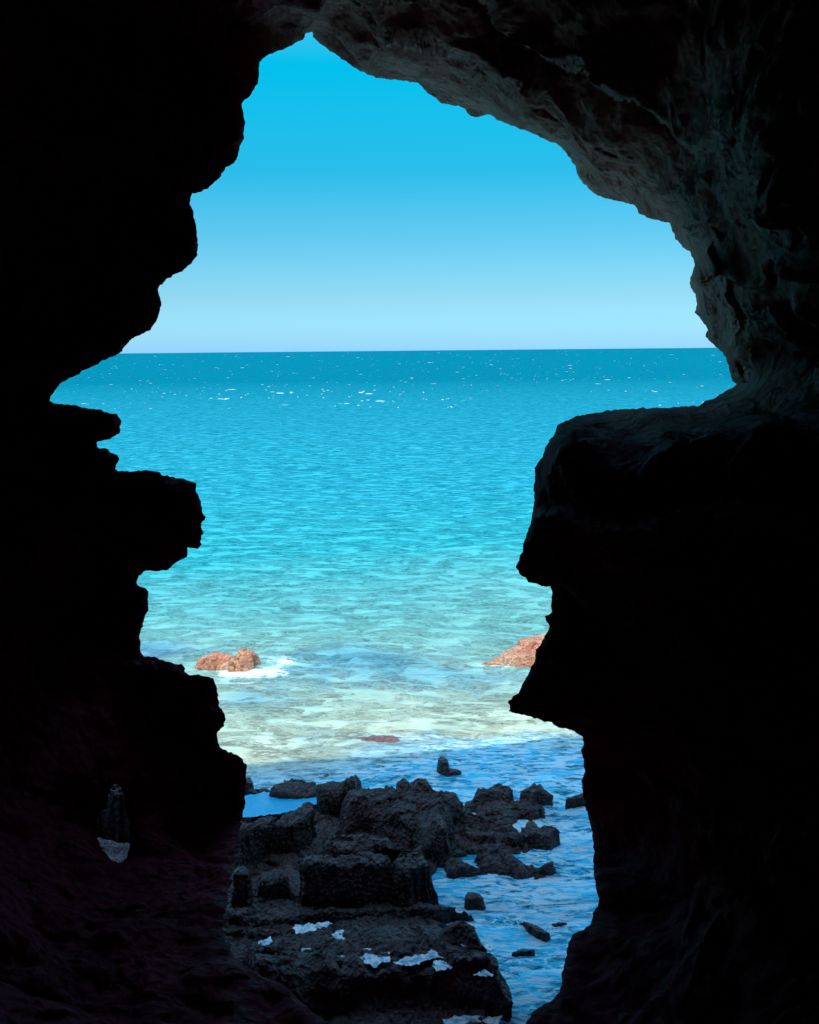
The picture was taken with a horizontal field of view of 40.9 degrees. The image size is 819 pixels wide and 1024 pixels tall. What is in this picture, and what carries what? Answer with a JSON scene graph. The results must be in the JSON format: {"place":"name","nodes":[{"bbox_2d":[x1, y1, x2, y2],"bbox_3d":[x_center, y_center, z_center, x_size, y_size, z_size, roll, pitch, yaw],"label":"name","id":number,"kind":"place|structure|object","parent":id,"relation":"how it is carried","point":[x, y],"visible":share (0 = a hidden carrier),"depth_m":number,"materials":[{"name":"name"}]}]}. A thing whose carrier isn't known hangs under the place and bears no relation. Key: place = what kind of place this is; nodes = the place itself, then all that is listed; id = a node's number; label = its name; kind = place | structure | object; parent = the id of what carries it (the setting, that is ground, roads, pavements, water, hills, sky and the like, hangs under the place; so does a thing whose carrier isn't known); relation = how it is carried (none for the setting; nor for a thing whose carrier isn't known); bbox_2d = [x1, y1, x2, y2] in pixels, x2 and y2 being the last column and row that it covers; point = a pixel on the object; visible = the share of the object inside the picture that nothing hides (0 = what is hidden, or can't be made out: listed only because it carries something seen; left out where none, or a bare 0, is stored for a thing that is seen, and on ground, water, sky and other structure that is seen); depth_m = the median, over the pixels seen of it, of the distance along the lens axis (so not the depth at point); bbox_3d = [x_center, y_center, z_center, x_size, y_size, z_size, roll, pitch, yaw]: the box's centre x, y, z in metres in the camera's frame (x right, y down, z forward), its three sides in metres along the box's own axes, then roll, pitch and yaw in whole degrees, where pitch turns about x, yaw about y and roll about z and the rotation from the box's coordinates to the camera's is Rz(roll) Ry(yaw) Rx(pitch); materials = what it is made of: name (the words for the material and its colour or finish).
{"place":"outdoors","nodes":[
{"label":"outdoors","id":0,"kind":"place"},
{"bbox_2d":[243,792,316,816],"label":"tide pool","id":1,"kind":"structure","parent":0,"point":[262,803],"depth_m":19.02,"materials":[{"name":"liquid"}]},
{"bbox_2d":[50,348,735,1023],"bbox_3d":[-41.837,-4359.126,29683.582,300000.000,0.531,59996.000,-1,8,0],"label":"sea","id":2,"kind":"structure","parent":0,"point":[346,572],"depth_m":41.89,"materials":[{"name":"liquid"}]},
{"bbox_2d":[195,648,260,671],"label":"rock","id":3,"kind":"object","parent":2,"relation":"in","point":[244,660],"visible":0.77,"depth_m":27.55,"materials":[{"name":"orange stone"}]},
{"bbox_2d":[223,804,490,1023],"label":"reef bed","id":4,"kind":"object","parent":2,"relation":"in","point":[239,939],"visible":0.12,"depth_m":15.32,"materials":[{"name":"grey stone"}]},
{"bbox_2d":[231,866,252,907],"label":"rock","id":5,"kind":"object","parent":4,"relation":"on","point":[242,895],"visible":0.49,"depth_m":15.68,"materials":[{"name":"grey stone"}]},
{"bbox_2d":[245,777,253,795],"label":"rock","id":6,"kind":"object","parent":4,"relation":"on","point":[249,784],"visible":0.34,"depth_m":19.81,"materials":[{"name":"grey stone"}]},
{"bbox_2d":[256,869,291,899],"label":"rock","id":7,"kind":"object","parent":4,"relation":"on","point":[273,884],"visible":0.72,"depth_m":16.07,"materials":[{"name":"grey stone"}]},
{"bbox_2d":[232,802,316,866],"bbox_3d":[-2.124,5.511,17.635,1.974,1.302,0.796,-7,11,-39],"label":"rock","id":8,"kind":"object","parent":4,"relation":"on","point":[262,838],"visible":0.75,"depth_m":17.40,"materials":[{"name":"grey stone"}]},
{"bbox_2d":[248,778,316,804],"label":"rock","id":9,"kind":"object","parent":4,"relation":"on","point":[292,788],"visible":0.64,"depth_m":19.43,"materials":[{"name":"grey stone"}]},
{"bbox_2d":[315,775,361,815],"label":"rock","id":10,"kind":"object","parent":4,"relation":"on","point":[330,796],"visible":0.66,"depth_m":18.82,"materials":[{"name":"grey stone"}]},
{"bbox_2d":[298,850,392,908],"bbox_3d":[-0.919,5.665,16.051,1.650,1.435,0.812,-1,8,0],"label":"rock","id":11,"kind":"object","parent":4,"relation":"on","point":[351,881],"visible":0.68,"depth_m":15.80,"materials":[{"name":"grey stone"}]},
{"bbox_2d":[226,902,473,926],"bbox_3d":[-0.786,5.977,15.575,3.690,0.955,0.549,-1,8,-3],"label":"rock","id":12,"kind":"object","parent":4,"relation":"on","point":[257,915],"visible":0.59,"depth_m":15.46,"materials":[{"name":"grey stone"}]},
{"bbox_2d":[322,833,401,863],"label":"rock","id":13,"kind":"object","parent":4,"relation":"on","point":[337,846],"visible":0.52,"depth_m":16.31,"materials":[{"name":"grey stone"}]},
{"bbox_2d":[245,921,512,1021],"bbox_3d":[-0.488,6.062,13.739,3.727,1.486,1.781,-1,8,0],"label":"rock","id":14,"kind":"object","parent":4,"relation":"on","point":[323,976],"visible":0.88,"depth_m":13.40,"materials":[{"name":"grey stone"}]},
{"bbox_2d":[258,936,271,945],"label":"tide pool","id":15,"kind":"structure","parent":14,"relation":"on","point":[267,941],"depth_m":14.03,"materials":[{"name":"liquid"}]},
{"bbox_2d":[293,921,332,933],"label":"tide pool","id":16,"kind":"structure","parent":14,"relation":"on","point":[307,927],"depth_m":14.38,"materials":[{"name":"liquid"}]},
{"bbox_2d":[332,930,345,939],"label":"tide pool","id":17,"kind":"structure","parent":14,"relation":"on","point":[336,935],"depth_m":14.16,"materials":[{"name":"liquid"}]},
{"bbox_2d":[360,952,389,967],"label":"tide pool","id":18,"kind":"structure","parent":14,"relation":"on","point":[374,961],"depth_m":13.60,"materials":[{"name":"liquid"}]},
{"bbox_2d":[393,949,443,965],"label":"tide pool","id":19,"kind":"structure","parent":14,"relation":"in","point":[414,959],"depth_m":13.61,"materials":[{"name":"liquid"}]},
{"bbox_2d":[433,960,451,970],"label":"tide pool","id":20,"kind":"structure","parent":14,"relation":"on","point":[439,965],"depth_m":13.44,"materials":[{"name":"liquid"}]},
{"bbox_2d":[460,942,493,950],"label":"tide pool","id":21,"kind":"structure","parent":14,"relation":"on","point":[489,946],"depth_m":13.90,"materials":[{"name":"liquid"}]},
{"bbox_2d":[474,969,492,976],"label":"tide pool","id":22,"kind":"structure","parent":14,"relation":"on","point":[485,972],"depth_m":13.26,"materials":[{"name":"liquid"}]},
{"bbox_2d":[340,778,467,867],"bbox_3d":[-0.190,5.354,18.280,2.421,1.389,2.083,2,9,14],"label":"rock","id":23,"kind":"object","parent":4,"relation":"on","point":[415,814],"visible":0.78,"depth_m":18.16,"materials":[{"name":"grey stone"}]},
{"bbox_2d":[391,846,438,907],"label":"rock","id":24,"kind":"object","parent":4,"relation":"on","point":[411,880],"visible":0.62,"depth_m":15.82,"materials":[{"name":"grey stone"}]},
{"bbox_2d":[345,1016,486,1023],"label":"rock","id":25,"kind":"object","parent":4,"relation":"on","point":[370,1020],"visible":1,"depth_m":12.96,"materials":[{"name":"grey stone"}]},
{"bbox_2d":[442,1015,502,1023],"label":"tide pool","id":26,"kind":"structure","parent":4,"relation":"on","point":[463,1019],"depth_m":13.08,"materials":[{"name":"liquid"}]},
{"bbox_2d":[473,783,513,806],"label":"rock","id":27,"kind":"object","parent":4,"relation":"on","point":[500,792],"visible":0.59,"depth_m":19.39,"materials":[{"name":"grey stone"}]},
{"bbox_2d":[356,735,416,742],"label":"rock","id":28,"kind":"object","parent":2,"relation":"in","point":[385,738],"visible":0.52,"depth_m":22.79,"materials":[{"name":"stone"}]},
{"bbox_2d":[77,351,721,408],"bbox_3d":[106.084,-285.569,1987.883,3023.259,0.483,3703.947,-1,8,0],"label":"whitecaps","id":29,"kind":"object","parent":2,"relation":"on","point":[362,391],"visible":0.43,"depth_m":237.42,"materials":[{"name":"white liquid"}]},
{"bbox_2d":[437,756,460,775],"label":"rock","id":30,"kind":"object","parent":2,"relation":"in","point":[443,768],"visible":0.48,"depth_m":20.88,"materials":[{"name":"grey stone"}]},
{"bbox_2d":[464,892,485,910],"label":"rock","id":31,"kind":"object","parent":2,"relation":"in","point":[473,900],"visible":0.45,"depth_m":15.87,"materials":[{"name":"grey stone"}]},
{"bbox_2d":[450,798,544,857],"bbox_3d":[1.491,5.609,18.419,2.289,0.811,2.696,-1,8,0],"label":"rock","id":32,"kind":"object","parent":2,"relation":"in","point":[499,827],"visible":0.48,"depth_m":18.38,"materials":[{"name":"grey stone"}]},
{"bbox_2d":[458,802,545,844],"bbox_3d":[1.473,5.631,18.728,1.202,1.077,2.246,7,12,43],"label":"rock","id":33,"kind":"object","parent":32,"relation":"on","point":[485,820],"visible":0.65,"depth_m":18.59,"materials":[{"name":"grey stone"}]},
{"bbox_2d":[444,844,556,879],"bbox_3d":[1.430,5.832,17.201,1.971,1.038,1.052,-1,8,0],"label":"rock","id":34,"kind":"object","parent":2,"relation":"in","point":[489,859],"visible":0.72,"depth_m":17.00,"materials":[{"name":"grey stone"}]},
{"bbox_2d":[481,633,545,666],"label":"rock","id":35,"kind":"object","parent":2,"relation":"in","point":[522,653],"visible":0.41,"depth_m":28.18,"materials":[{"name":"orange stone"}]},
{"bbox_2d":[512,949,534,956],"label":"rock","id":36,"kind":"object","parent":2,"relation":"in","point":[523,952],"visible":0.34,"depth_m":14.69,"materials":[{"name":"grey stone"}]},
{"bbox_2d":[501,820,560,849],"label":"rock","id":37,"kind":"object","parent":2,"relation":"in","point":[532,834],"visible":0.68,"depth_m":17.87,"materials":[{"name":"grey stone"}]},
{"bbox_2d":[515,920,550,941],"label":"rock","id":38,"kind":"object","parent":2,"relation":"in","point":[537,932],"visible":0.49,"depth_m":15.23,"materials":[{"name":"grey stone"}]},
{"bbox_2d":[520,783,552,805],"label":"rock","id":39,"kind":"object","parent":2,"relation":"in","point":[538,793],"visible":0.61,"depth_m":19.47,"materials":[{"name":"grey stone"}]},
{"bbox_2d":[551,922,566,926],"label":"rock","id":40,"kind":"object","parent":2,"relation":"in","point":[557,924],"visible":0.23,"depth_m":15.47,"materials":[{"name":"grey stone"}]},
{"bbox_2d":[565,793,585,809],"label":"rock","id":41,"kind":"object","parent":2,"relation":"in","point":[574,801],"visible":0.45,"depth_m":19.46,"materials":[{"name":"grey stone"}]},
{"bbox_2d":[0,0,818,1023],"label":"cave wall","id":42,"kind":"structure","parent":0,"point":[670,556],"depth_m":7.02,"materials":[{"name":"black stone"}]},
{"bbox_2d":[96,784,130,842],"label":"rock","id":43,"kind":"object","parent":42,"relation":"attached to","point":[112,819],"visible":0.11,"depth_m":15.20,"materials":[{"name":"grey stone"}]},
{"bbox_2d":[97,838,129,862],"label":"rock","id":44,"kind":"object","parent":42,"relation":"on","point":[115,851],"visible":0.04,"depth_m":14.62,"materials":[{"name":"grey stone"}]},
{"bbox_2d":[120,32,715,352],"label":"sky","id":45,"kind":"structure","parent":0,"point":[355,210],"materials":[{"name":"blue"}]}
]}

